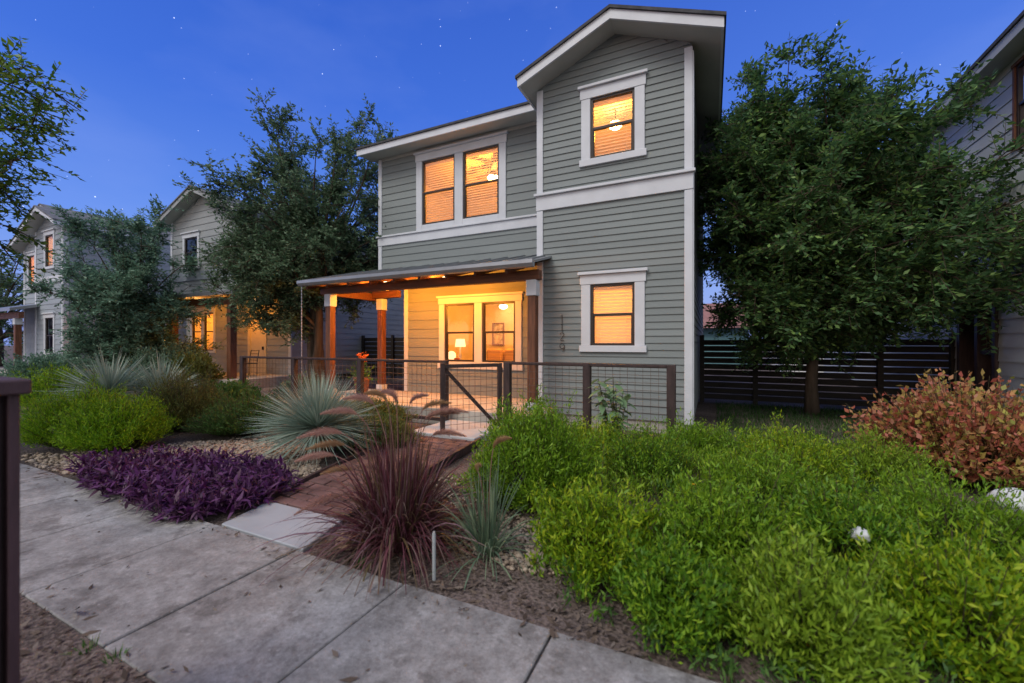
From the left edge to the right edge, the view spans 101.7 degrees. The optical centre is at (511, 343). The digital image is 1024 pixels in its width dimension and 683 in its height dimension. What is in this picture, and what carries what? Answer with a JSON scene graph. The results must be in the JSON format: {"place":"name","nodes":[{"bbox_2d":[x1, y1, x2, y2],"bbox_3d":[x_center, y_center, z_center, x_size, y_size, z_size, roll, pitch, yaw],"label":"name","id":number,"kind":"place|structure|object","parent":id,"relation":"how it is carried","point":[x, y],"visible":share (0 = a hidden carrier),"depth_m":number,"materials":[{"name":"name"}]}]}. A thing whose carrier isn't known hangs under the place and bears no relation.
{"place":"outdoors","nodes":[
{"label":"outdoors","id":0,"kind":"place"},
{"bbox_2d":[0,36,87,289],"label":"street tree","id":1,"kind":"object","parent":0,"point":[38,103],"visible":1,"depth_m":5.88,"materials":[{"name":"green plant"}]},
{"bbox_2d":[20,595,154,682],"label":"ground","id":2,"kind":"structure","parent":0,"point":[50,630],"depth_m":1.89,"materials":[{"name":"soil"}]},
{"bbox_2d":[0,376,31,682],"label":"gate post","id":3,"kind":"object","parent":2,"relation":"on","point":[12,389],"visible":1,"depth_m":1.33,"materials":[{"name":"brown paint"}]},
{"bbox_2d":[0,203,186,374],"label":"house","id":4,"kind":"structure","parent":0,"point":[36,322],"depth_m":16.84,"materials":[{"name":"grey"}]},
{"bbox_2d":[25,251,34,287],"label":"window","id":5,"kind":"structure","parent":4,"relation":"in","point":[32,253],"depth_m":19.94,"materials":[{"name":"white wood"}]},
{"bbox_2d":[41,228,54,269],"bbox_3d":[-18.383,-3.730,16.626,1.080,1.560,0.215,0,0,26],"label":"window","id":6,"kind":"structure","parent":4,"relation":"in","point":[48,234],"depth_m":16.69,"materials":[{"name":"white wood"}]},
{"bbox_2d":[41,312,54,355],"bbox_3d":[-18.398,-0.358,16.595,1.080,1.715,0.145,0,0,26],"label":"window","id":7,"kind":"structure","parent":4,"relation":"in","point":[49,315],"depth_m":16.74,"materials":[{"name":"white wood"}]},
{"bbox_2d":[21,426,329,496],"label":"gravel","id":8,"kind":"structure","parent":0,"point":[57,458],"depth_m":5.39,"materials":[{"name":"beige gravel"}]},
{"bbox_2d":[61,443,303,523],"bbox_3d":[-3.356,1.271,4.306,2.973,0.278,1.492,0,0,25],"label":"purple heart plant","id":9,"kind":"object","parent":8,"relation":"on","point":[191,484],"visible":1,"depth_m":3.93,"materials":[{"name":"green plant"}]},
{"bbox_2d":[137,185,403,387],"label":"house","id":10,"kind":"structure","parent":0,"point":[194,221],"depth_m":15.45,"materials":[{"name":"grey"}]},
{"bbox_2d":[180,230,199,268],"bbox_3d":[-11.557,-3.330,15.027,1.140,1.360,0.145,0,0,26],"label":"window","id":11,"kind":"structure","parent":10,"relation":"in","point":[195,234],"depth_m":15.05,"materials":[{"name":"white wood"}]},
{"bbox_2d":[190,307,215,352],"bbox_3d":[-12.791,-0.530,17.316,1.840,1.860,0.215,0,0,26],"label":"window","id":12,"kind":"structure","parent":10,"relation":"in","point":[203,331],"depth_m":17.25,"materials":[{"name":"white wood"}]},
{"bbox_2d":[237,350,258,375],"bbox_3d":[-9.291,0.699,14.666,0.480,0.902,0.554,0,0,25],"label":"metal chair","id":13,"kind":"object","parent":10,"relation":"on","point":[249,363],"visible":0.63,"depth_m":14.78,"materials":[{"name":"black metal"}]},
{"bbox_2d":[248,318,266,373],"bbox_3d":[-9.619,0.000,15.778,1.090,2.300,0.120,0,0,26],"label":"door","id":14,"kind":"structure","parent":10,"relation":"in","point":[258,341],"depth_m":15.78,"materials":[{"name":"beige wood"}]},
{"bbox_2d":[222,501,341,552],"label":"path","id":15,"kind":"structure","parent":0,"point":[254,521],"depth_m":3.24,"materials":[{"name":"grey concrete"}]},
{"bbox_2d":[20,463,716,682],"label":"sidewalk","id":16,"kind":"structure","parent":0,"point":[161,613],"depth_m":2.19,"materials":[{"name":"concrete"}]},
{"bbox_2d":[351,557,365,571],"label":"weed tuft","id":17,"kind":"object","parent":16,"relation":"on","point":[358,564],"visible":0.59,"depth_m":2.70,"materials":[{"name":"green plant"}]},
{"bbox_2d":[273,434,471,522],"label":"brick path","id":18,"kind":"structure","parent":0,"point":[307,493],"depth_m":4.19,"materials":[{"name":"red ceramic"}]},
{"bbox_2d":[448,351,455,358],"bbox_3d":[-1.467,0.300,10.117,0.220,0.220,0.220,0,0,25],"label":"globe lamp","id":19,"kind":"object","parent":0,"point":[451,354],"visible":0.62,"depth_m":10.04,"materials":[{"name":"white glass"}]},
{"bbox_2d":[414,419,497,442],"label":"path","id":20,"kind":"structure","parent":0,"point":[471,430],"depth_m":6.42,"materials":[{"name":"concrete"}]},
{"bbox_2d":[455,339,465,359],"bbox_3d":[-1.247,0.165,10.068,0.260,0.530,0.260,0,0,25],"label":"table lamp","id":21,"kind":"object","parent":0,"point":[460,343],"visible":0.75,"depth_m":9.98,"materials":[{"name":"white"}]},
{"bbox_2d":[430,474,580,575],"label":"gravel","id":22,"kind":"structure","parent":0,"point":[518,556],"depth_m":2.98,"materials":[{"name":"grey gravel"}]},
{"bbox_2d":[0,345,1020,682],"bbox_3d":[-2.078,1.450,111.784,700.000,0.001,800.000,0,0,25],"label":"ground","id":23,"kind":"structure","parent":0,"point":[706,409],"depth_m":2.60,"materials":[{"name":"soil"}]},
{"bbox_2d":[0,251,22,365],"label":"background tree","id":24,"kind":"object","parent":23,"relation":"on","point":[6,300],"visible":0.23,"depth_m":25.98,"materials":[{"name":"green plant"}]},
{"bbox_2d":[0,346,89,382],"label":"shrub","id":25,"kind":"object","parent":23,"relation":"on","point":[23,366],"visible":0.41,"depth_m":13.49,"materials":[{"name":"green plant"}]},
{"bbox_2d":[7,360,89,410],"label":"shrub","id":26,"kind":"object","parent":23,"relation":"on","point":[36,387],"visible":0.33,"depth_m":8.87,"materials":[{"name":"green plant"}]},
{"bbox_2d":[58,633,99,654],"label":"weed tuft","id":27,"kind":"object","parent":23,"relation":"on","point":[83,644],"visible":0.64,"depth_m":1.95,"materials":[{"name":"green plant"}]},
{"bbox_2d":[20,366,139,450],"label":"shrub","id":28,"kind":"object","parent":23,"relation":"on","point":[33,426],"visible":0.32,"depth_m":5.63,"materials":[{"name":"green plant"}]},
{"bbox_2d":[36,343,157,408],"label":"sotol plant","id":29,"kind":"object","parent":23,"relation":"on","point":[107,378],"visible":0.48,"depth_m":7.86,"materials":[{"name":"green plant"}]},
{"bbox_2d":[40,382,181,454],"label":"shrub","id":30,"kind":"object","parent":23,"relation":"on","point":[140,423],"visible":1,"depth_m":5.37,"materials":[{"name":"green plant"}]},
{"bbox_2d":[100,644,131,663],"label":"weed tuft","id":31,"kind":"object","parent":23,"relation":"on","point":[108,655],"visible":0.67,"depth_m":1.89,"materials":[{"name":"green plant"}]},
{"bbox_2d":[13,193,226,387],"bbox_3d":[-12.458,-1.624,13.613,5.033,6.368,4.588,0,0,-16],"label":"young tree","id":32,"kind":"object","parent":23,"relation":"on","point":[144,311],"visible":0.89,"depth_m":12.88,"materials":[{"name":"green plant"}]},
{"bbox_2d":[109,347,205,403],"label":"sotol plant","id":33,"kind":"object","parent":23,"relation":"on","point":[157,373],"visible":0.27,"depth_m":8.11,"materials":[{"name":"green plant"}]},
{"bbox_2d":[110,338,211,384],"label":"shrub","id":34,"kind":"object","parent":23,"relation":"on","point":[150,353],"visible":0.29,"depth_m":12.66,"materials":[{"name":"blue plant"}]},
{"bbox_2d":[121,363,237,431],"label":"shrub","id":35,"kind":"object","parent":23,"relation":"on","point":[185,403],"visible":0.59,"depth_m":6.76,"materials":[{"name":"green plant"}]},
{"bbox_2d":[167,346,226,387],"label":"shrub","id":36,"kind":"object","parent":23,"relation":"on","point":[200,363],"visible":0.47,"depth_m":12.86,"materials":[{"name":"green plant"}]},
{"bbox_2d":[194,377,272,404],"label":"shrub","id":37,"kind":"object","parent":23,"relation":"on","point":[231,387],"visible":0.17,"depth_m":8.25,"materials":[{"name":"green plant"}]},
{"bbox_2d":[177,374,289,436],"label":"shrub","id":38,"kind":"object","parent":23,"relation":"on","point":[221,418],"visible":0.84,"depth_m":6.33,"materials":[{"name":"green plant"}]},
{"bbox_2d":[172,87,398,384],"bbox_3d":[-5.825,-2.606,12.081,7.007,8.355,6.214,0,0,-12],"label":"oak tree","id":39,"kind":"object","parent":23,"relation":"on","point":[302,236],"visible":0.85,"depth_m":11.11,"materials":[{"name":"green plant"}]},
{"bbox_2d":[265,371,325,401],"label":"shrub","id":40,"kind":"object","parent":23,"relation":"on","point":[288,382],"visible":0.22,"depth_m":9.79,"materials":[{"name":"green plant"}]},
{"bbox_2d":[236,363,383,468],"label":"sotol plant","id":41,"kind":"object","parent":23,"relation":"on","point":[321,400],"visible":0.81,"depth_m":5.10,"materials":[{"name":"green plant"}]},
{"bbox_2d":[335,532,357,550],"bbox_3d":[-1.171,1.409,2.965,0.173,0.115,0.122,0,0,25],"label":"rock","id":42,"kind":"object","parent":23,"relation":"on","point":[346,539],"visible":0.3,"depth_m":2.92,"materials":[{"name":"beige stone"}]},
{"bbox_2d":[330,410,394,449],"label":"shrub","id":43,"kind":"object","parent":23,"relation":"on","point":[348,444],"visible":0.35,"depth_m":5.50,"materials":[{"name":"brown plant"}]},
{"bbox_2d":[347,352,380,394],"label":"flowering plant","id":44,"kind":"object","parent":23,"relation":"on","point":[367,381],"visible":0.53,"depth_m":9.25,"materials":[{"name":"plant"}]},
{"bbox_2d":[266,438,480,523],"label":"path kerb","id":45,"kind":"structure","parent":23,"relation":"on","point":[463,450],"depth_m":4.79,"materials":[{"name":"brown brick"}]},
{"bbox_2d":[236,387,519,611],"bbox_3d":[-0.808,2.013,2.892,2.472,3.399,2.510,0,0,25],"label":"fountain grass","id":46,"kind":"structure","parent":23,"relation":"on","point":[402,513],"depth_m":2.87,"materials":[{"name":"plant"}]},
{"bbox_2d":[341,390,419,422],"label":"shrub","id":47,"kind":"object","parent":23,"relation":"on","point":[383,407],"visible":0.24,"depth_m":6.85,"materials":[{"name":"green plant"}]},
{"bbox_2d":[362,335,403,377],"bbox_3d":[-3.461,0.610,16.553,6.600,1.880,0.121,0,0,25],"label":"slat fence","id":48,"kind":"object","parent":23,"relation":"on","point":[369,345],"visible":0.2,"depth_m":17.40,"materials":[{"name":"brown wood"}]},
{"bbox_2d":[364,410,425,449],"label":"shrub","id":49,"kind":"object","parent":23,"relation":"on","point":[394,424],"visible":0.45,"depth_m":5.61,"materials":[{"name":"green plant"}]},
{"bbox_2d":[432,531,435,580],"bbox_3d":[-0.478,1.329,2.557,0.022,0.342,0.028,0,0,-20],"label":"pipe stake","id":50,"kind":"object","parent":23,"relation":"on","point":[433,556],"visible":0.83,"depth_m":2.55,"materials":[{"name":"grey plastic"}]},
{"bbox_2d":[240,356,675,439],"bbox_3d":[-2.020,0.922,7.611,9.350,1.255,0.100,0,0,25],"label":"fence","id":51,"kind":"object","parent":23,"relation":"on","point":[587,373],"visible":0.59,"depth_m":6.63,"materials":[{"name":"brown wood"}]},
{"bbox_2d":[440,363,502,430],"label":"garden gate","id":52,"kind":"structure","parent":51,"relation":"attached to","point":[443,368],"depth_m":6.48,"materials":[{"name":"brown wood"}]},
{"bbox_2d":[420,435,542,589],"bbox_3d":[-0.236,1.200,2.843,1.304,1.141,1.359,0,0,25],"label":"green grass clump","id":53,"kind":"object","parent":23,"relation":"on","point":[490,528],"visible":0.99,"depth_m":2.83,"materials":[{"name":"green plant"}]},
{"bbox_2d":[297,4,726,433],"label":"house","id":54,"kind":"structure","parent":23,"relation":"on","point":[570,233],"depth_m":7.36,"materials":[{"name":"grey"}]},
{"bbox_2d":[413,130,507,230],"bbox_3d":[-1.191,-3.617,9.534,2.500,1.865,0.215,0,0,26],"label":"window","id":55,"kind":"structure","parent":54,"relation":"in","point":[457,152],"depth_m":9.47,"materials":[{"name":"white metal"}]},
{"bbox_2d":[436,291,523,370],"bbox_3d":[-0.742,-0.255,9.281,2.210,1.670,0.145,0,0,26],"label":"window","id":56,"kind":"structure","parent":54,"relation":"in","point":[479,331],"depth_m":9.24,"materials":[{"name":"white wood"}]},
{"bbox_2d":[469,161,497,179],"bbox_3d":[-0.464,-4.342,10.568,1.219,0.497,1.165,0,0,25],"label":"ceiling fan","id":57,"kind":"object","parent":54,"relation":"hanging from","point":[488,172],"visible":0.27,"depth_m":10.42,"materials":[{"name":"brown"}]},
{"bbox_2d":[492,323,503,344],"bbox_3d":[-0.420,-0.275,12.753,0.400,0.690,0.040,0,0,25],"label":"framed picture","id":58,"kind":"object","parent":54,"relation":"attached to","point":[497,338],"visible":1,"depth_m":12.76,"materials":[{"name":"beige wood"}]},
{"bbox_2d":[487,349,512,360],"bbox_3d":[0.029,0.600,11.093,1.700,0.900,0.850,0,0,25],"label":"sofa","id":59,"kind":"object","parent":54,"relation":"in","point":[500,354],"visible":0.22,"depth_m":11.32,"materials":[{"name":"orange fabric"}]},
{"bbox_2d":[578,68,647,167],"bbox_3d":[1.700,-3.735,7.047,1.160,1.380,0.215,0,0,26],"label":"window","id":60,"kind":"structure","parent":54,"relation":"in","point":[628,86],"depth_m":7.03,"materials":[{"name":"white metal"}]},
{"bbox_2d":[578,267,647,351],"bbox_3d":[1.700,-0.535,7.047,1.160,1.370,0.215,0,0,26],"label":"window","id":61,"kind":"structure","parent":54,"relation":"in","point":[635,277],"depth_m":7.06,"materials":[{"name":"white metal"}]},
{"bbox_2d":[610,110,621,129],"bbox_3d":[2.026,-4.394,8.174,0.260,0.403,0.260,0,0,25],"label":"ceiling light","id":62,"kind":"object","parent":54,"relation":"hanging from","point":[615,120],"visible":0.4,"depth_m":8.13,"materials":[{"name":"white"}]},
{"bbox_2d":[446,383,608,518],"bbox_3d":[0.148,0.909,3.851,1.492,1.089,1.444,0,0,25],"label":"shrub","id":63,"kind":"object","parent":23,"relation":"on","point":[537,447],"visible":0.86,"depth_m":3.59,"materials":[{"name":"green plant"}]},
{"bbox_2d":[519,437,669,588],"bbox_3d":[0.502,1.045,2.665,1.034,0.817,0.803,0,0,25],"label":"shrub","id":64,"kind":"object","parent":23,"relation":"on","point":[583,517],"visible":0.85,"depth_m":2.54,"materials":[{"name":"green plant"}]},
{"bbox_2d":[567,411,632,461],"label":"shrub","id":65,"kind":"object","parent":23,"relation":"on","point":[584,430],"visible":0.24,"depth_m":4.88,"materials":[{"name":"green plant"}]},
{"bbox_2d":[588,378,636,434],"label":"tall leafy plant","id":66,"kind":"object","parent":23,"relation":"on","point":[621,402],"visible":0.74,"depth_m":5.24,"materials":[{"name":"green plant"}]},
{"bbox_2d":[592,410,701,494],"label":"shrub","id":67,"kind":"object","parent":23,"relation":"on","point":[625,451],"visible":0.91,"depth_m":4.02,"materials":[{"name":"green plant"}]},
{"bbox_2d":[601,514,752,662],"bbox_3d":[0.832,1.210,2.152,0.776,0.492,0.766,0,0,25],"label":"shrub","id":68,"kind":"object","parent":23,"relation":"on","point":[654,576],"visible":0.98,"depth_m":2.02,"materials":[{"name":"green plant"}]},
{"bbox_2d":[652,406,745,468],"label":"shrub","id":69,"kind":"object","parent":23,"relation":"on","point":[695,436],"visible":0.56,"depth_m":4.78,"materials":[{"name":"green plant"}]},
{"bbox_2d":[546,416,921,509],"bbox_3d":[1.911,1.207,4.737,4.299,0.466,3.057,0,0,4],"label":"ground cover","id":70,"kind":"object","parent":23,"relation":"on","point":[640,481],"visible":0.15,"depth_m":4.03,"materials":[{"name":"green plant"}]},
{"bbox_2d":[645,450,836,575],"bbox_3d":[1.317,1.058,2.688,0.966,0.790,0.945,0,0,-15],"label":"shrub","id":71,"kind":"object","parent":23,"relation":"on","point":[717,515],"visible":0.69,"depth_m":2.53,"materials":[{"name":"green plant"}]},
{"bbox_2d":[684,440,825,513],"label":"shrub","id":72,"kind":"object","parent":23,"relation":"on","point":[733,468],"visible":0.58,"depth_m":3.49,"materials":[{"name":"green plant"}]},
{"bbox_2d":[523,465,1023,682],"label":"ground cover","id":73,"kind":"object","parent":23,"relation":"on","point":[583,590],"visible":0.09,"depth_m":1.91,"materials":[{"name":"green plant"}]},
{"bbox_2d":[848,526,870,542],"bbox_3d":[2.017,1.107,2.417,0.094,0.079,0.083,0,0,2],"label":"rock","id":74,"kind":"object","parent":73,"relation":"on","point":[857,530],"visible":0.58,"depth_m":2.40,"materials":[{"name":"white stone"}]},
{"bbox_2d":[986,487,1023,514],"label":"rock","id":75,"kind":"object","parent":73,"relation":"on","point":[1021,497],"visible":0.36,"depth_m":2.82,"materials":[{"name":"white stone"}]},
{"bbox_2d":[724,408,878,490],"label":"shrub","id":76,"kind":"object","parent":23,"relation":"on","point":[821,463],"visible":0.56,"depth_m":4.08,"materials":[{"name":"green plant"}]},
{"bbox_2d":[718,518,931,682],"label":"shrub","id":77,"kind":"object","parent":23,"relation":"on","point":[811,580],"visible":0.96,"depth_m":1.79,"materials":[{"name":"green plant"}]},
{"bbox_2d":[700,333,955,410],"bbox_3d":[6.773,0.675,9.345,4.680,1.750,0.121,0,0,25],"label":"slat fence","id":78,"kind":"object","parent":23,"relation":"on","point":[879,376],"visible":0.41,"depth_m":9.21,"materials":[{"name":"brown wood"}]},
{"bbox_2d":[757,457,940,587],"bbox_3d":[2.048,1.090,2.583,0.971,0.727,0.857,0,0,25],"label":"shrub","id":79,"kind":"object","parent":23,"relation":"on","point":[838,516],"visible":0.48,"depth_m":2.55,"materials":[{"name":"green plant"}]},
{"bbox_2d":[695,19,1023,414],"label":"elm tree","id":80,"kind":"object","parent":23,"relation":"on","point":[818,216],"visible":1,"depth_m":6.91,"materials":[{"name":"green plant"}]},
{"bbox_2d":[715,400,1019,469],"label":"grass","id":81,"kind":"structure","parent":23,"relation":"on","point":[792,409],"depth_m":7.87,"materials":[{"name":"green plant"}]},
{"bbox_2d":[813,420,936,493],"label":"shrub","id":82,"kind":"object","parent":23,"relation":"on","point":[899,461],"visible":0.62,"depth_m":4.06,"materials":[{"name":"green plant"}]},
{"bbox_2d":[837,504,1023,682],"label":"shrub","id":83,"kind":"object","parent":23,"relation":"on","point":[955,581],"visible":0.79,"depth_m":1.81,"materials":[{"name":"green plant"}]},
{"bbox_2d":[840,367,1023,492],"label":"shrub","id":84,"kind":"object","parent":23,"relation":"on","point":[971,433],"visible":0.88,"depth_m":4.12,"materials":[{"name":"red plant"}]},
{"bbox_2d":[843,444,1023,575],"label":"shrub","id":85,"kind":"object","parent":23,"relation":"on","point":[931,503],"visible":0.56,"depth_m":2.73,"materials":[{"name":"green plant"}]},
{"bbox_2d":[981,508,1023,591],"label":"shrub","id":86,"kind":"object","parent":23,"relation":"on","point":[1008,545],"visible":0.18,"depth_m":2.12,"materials":[{"name":"green plant"}]},
{"bbox_2d":[0,0,1023,344],"label":"sky","id":87,"kind":"structure","parent":0,"point":[166,81],"materials":[{"name":"blue"}]},
{"bbox_2d":[703,303,753,363],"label":"house","id":88,"kind":"structure","parent":0,"point":[706,318],"depth_m":25.21,"materials":[{"name":"grey"}]},
{"bbox_2d":[768,351,823,372],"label":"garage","id":89,"kind":"structure","parent":0,"point":[793,364],"depth_m":20.10,"materials":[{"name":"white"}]},
{"bbox_2d":[824,10,1023,406],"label":"house","id":90,"kind":"structure","parent":0,"point":[1004,50],"depth_m":7.04,"materials":[{"name":"white"}]},
{"bbox_2d":[957,293,998,402],"bbox_3d":[8.577,0.150,7.548,0.315,2.400,1.210,0,0,26],"label":"door","id":91,"kind":"structure","parent":90,"relation":"in","point":[970,357],"depth_m":7.53,"materials":[{"name":"brown wood"}]},
{"bbox_2d":[1011,55,1023,149],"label":"window","id":92,"kind":"structure","parent":90,"relation":"in","point":[1017,68],"depth_m":6.60,"materials":[{"name":"white wood"}]}
]}

